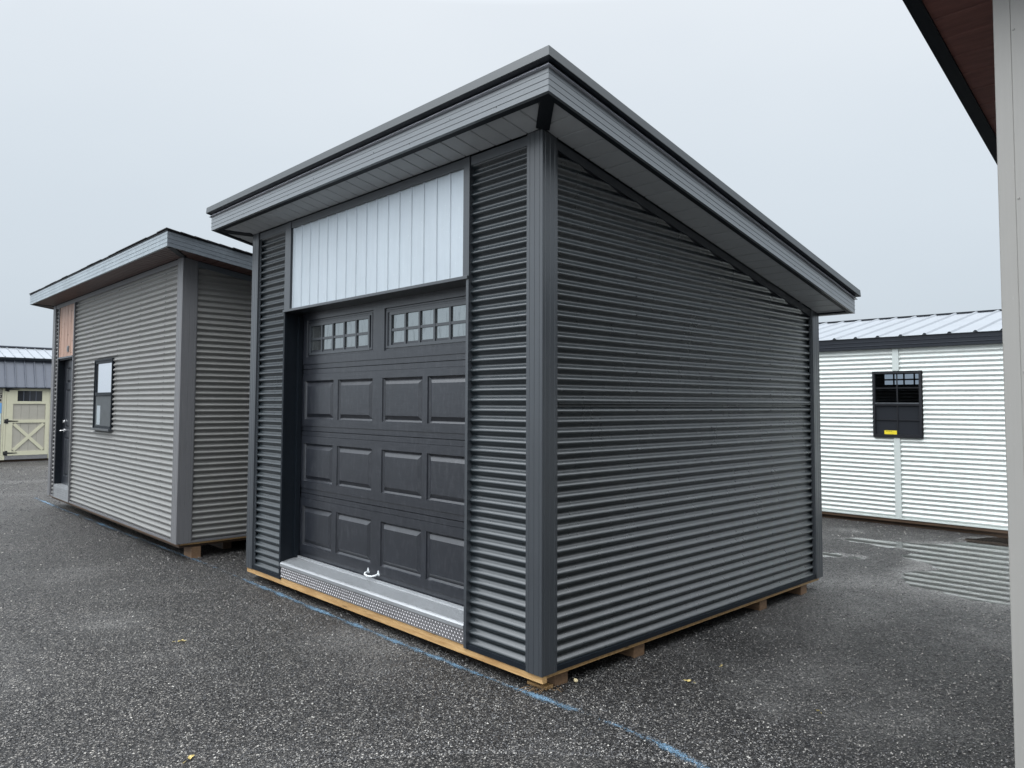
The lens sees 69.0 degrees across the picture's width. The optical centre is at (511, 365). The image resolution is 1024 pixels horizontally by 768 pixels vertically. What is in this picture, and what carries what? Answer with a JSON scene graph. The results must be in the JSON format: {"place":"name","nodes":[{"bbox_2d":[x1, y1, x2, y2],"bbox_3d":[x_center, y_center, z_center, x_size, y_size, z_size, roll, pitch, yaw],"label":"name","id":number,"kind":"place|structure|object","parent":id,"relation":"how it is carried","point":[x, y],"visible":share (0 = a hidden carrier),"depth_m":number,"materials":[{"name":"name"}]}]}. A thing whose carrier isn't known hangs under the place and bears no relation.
{"place":"outdoors","nodes":[
{"label":"outdoors","id":0,"kind":"place"},
{"bbox_2d":[0,0,1001,384],"label":"sky","id":1,"kind":"structure","parent":0,"point":[122,122],"materials":[{"name":"white"}]},
{"bbox_2d":[0,460,1014,767],"bbox_3d":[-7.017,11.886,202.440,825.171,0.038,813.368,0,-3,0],"label":"ground","id":2,"kind":"structure","parent":0,"point":[970,568],"depth_m":4.59,"materials":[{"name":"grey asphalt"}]},
{"bbox_2d":[0,345,51,461],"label":"barn shed","id":3,"kind":"structure","parent":2,"relation":"on","point":[25,381],"depth_m":20.70,"materials":[{"name":"beige"}]},
{"bbox_2d":[0,403,1,423],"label":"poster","id":4,"kind":"object","parent":3,"relation":"attached to","point":[0,411],"visible":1,"depth_m":20.25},
{"bbox_2d":[3,388,49,455],"bbox_3d":[-13.450,1.528,20.659,1.055,1.879,0.059,3,-4,-43],"label":"barn door","id":5,"kind":"structure","parent":3,"relation":"in","point":[22,408],"depth_m":20.66,"materials":[{"name":"beige wood"}]},
{"bbox_2d":[30,227,252,558],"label":"storage shed","id":6,"kind":"structure","parent":2,"relation":"on","point":[149,399],"depth_m":8.38,"materials":[{"name":"grey corrugated metal siding"},{"name":"dark grey metal trim"},{"name":"wood"}]},
{"bbox_2d":[59,360,71,484],"bbox_3d":[-6.784,0.867,11.402,0.102,1.922,0.868,3,-4,-43],"label":"entry door","id":7,"kind":"structure","parent":6,"relation":"in","point":[68,364],"depth_m":11.57,"materials":[{"name":"black metal"}]},
{"bbox_2d":[90,358,114,431],"bbox_3d":[-5.444,0.384,9.910,0.072,0.950,0.840,3,-4,-43],"label":"window","id":8,"kind":"structure","parent":6,"relation":"in","point":[103,368],"depth_m":9.91,"materials":[{"name":"glass"}]},
{"bbox_2d":[36,498,707,767],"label":"painted line","id":9,"kind":"object","parent":2,"relation":"on","point":[534,695],"visible":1,"depth_m":4.79,"materials":[{"name":"blue paint"}]},
{"bbox_2d":[206,45,860,685],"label":"storage shed","id":10,"kind":"structure","parent":2,"relation":"on","point":[534,373],"depth_m":5.21,"materials":[{"name":"grey metal"}]},
{"bbox_2d":[299,286,465,605],"bbox_3d":[-1.046,0.564,5.776,0.099,2.161,2.502,3,-4,-43],"label":"garage door","id":11,"kind":"structure","parent":10,"relation":"in","point":[382,476],"depth_m":5.69,"materials":[{"name":"black metal"}]},
{"bbox_2d":[527,680,552,688],"bbox_3d":[0.164,1.865,4.367,0.150,0.016,0.060,-3,-4,44],"label":"wood shim","id":12,"kind":"object","parent":2,"relation":"on","point":[545,685],"visible":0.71,"depth_m":4.34,"materials":[{"name":"brown wood"}]},
{"bbox_2d":[518,684,561,692],"bbox_3d":[0.162,1.853,4.293,0.270,0.028,0.126,0,-3,0],"label":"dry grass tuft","id":13,"kind":"object","parent":2,"relation":"on","point":[545,689],"visible":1,"depth_m":4.28,"materials":[{"name":"plant"}]},
{"bbox_2d":[819,309,1007,538],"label":"storage shed","id":14,"kind":"structure","parent":2,"relation":"on","point":[928,451],"depth_m":10.15,"materials":[{"name":"metal"}]},
{"bbox_2d":[872,371,923,437],"bbox_3d":[5.315,0.530,10.270,0.627,0.910,0.074,-3,-4,45],"label":"window","id":15,"kind":"structure","parent":14,"relation":"in","point":[900,420],"depth_m":10.25,"materials":[{"name":"black glass"}]},
{"bbox_2d":[902,0,1023,767],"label":"storage shed","id":16,"kind":"structure","parent":2,"relation":"on","point":[976,47],"depth_m":2.65,"materials":[{"name":"grey metal"}]}
]}

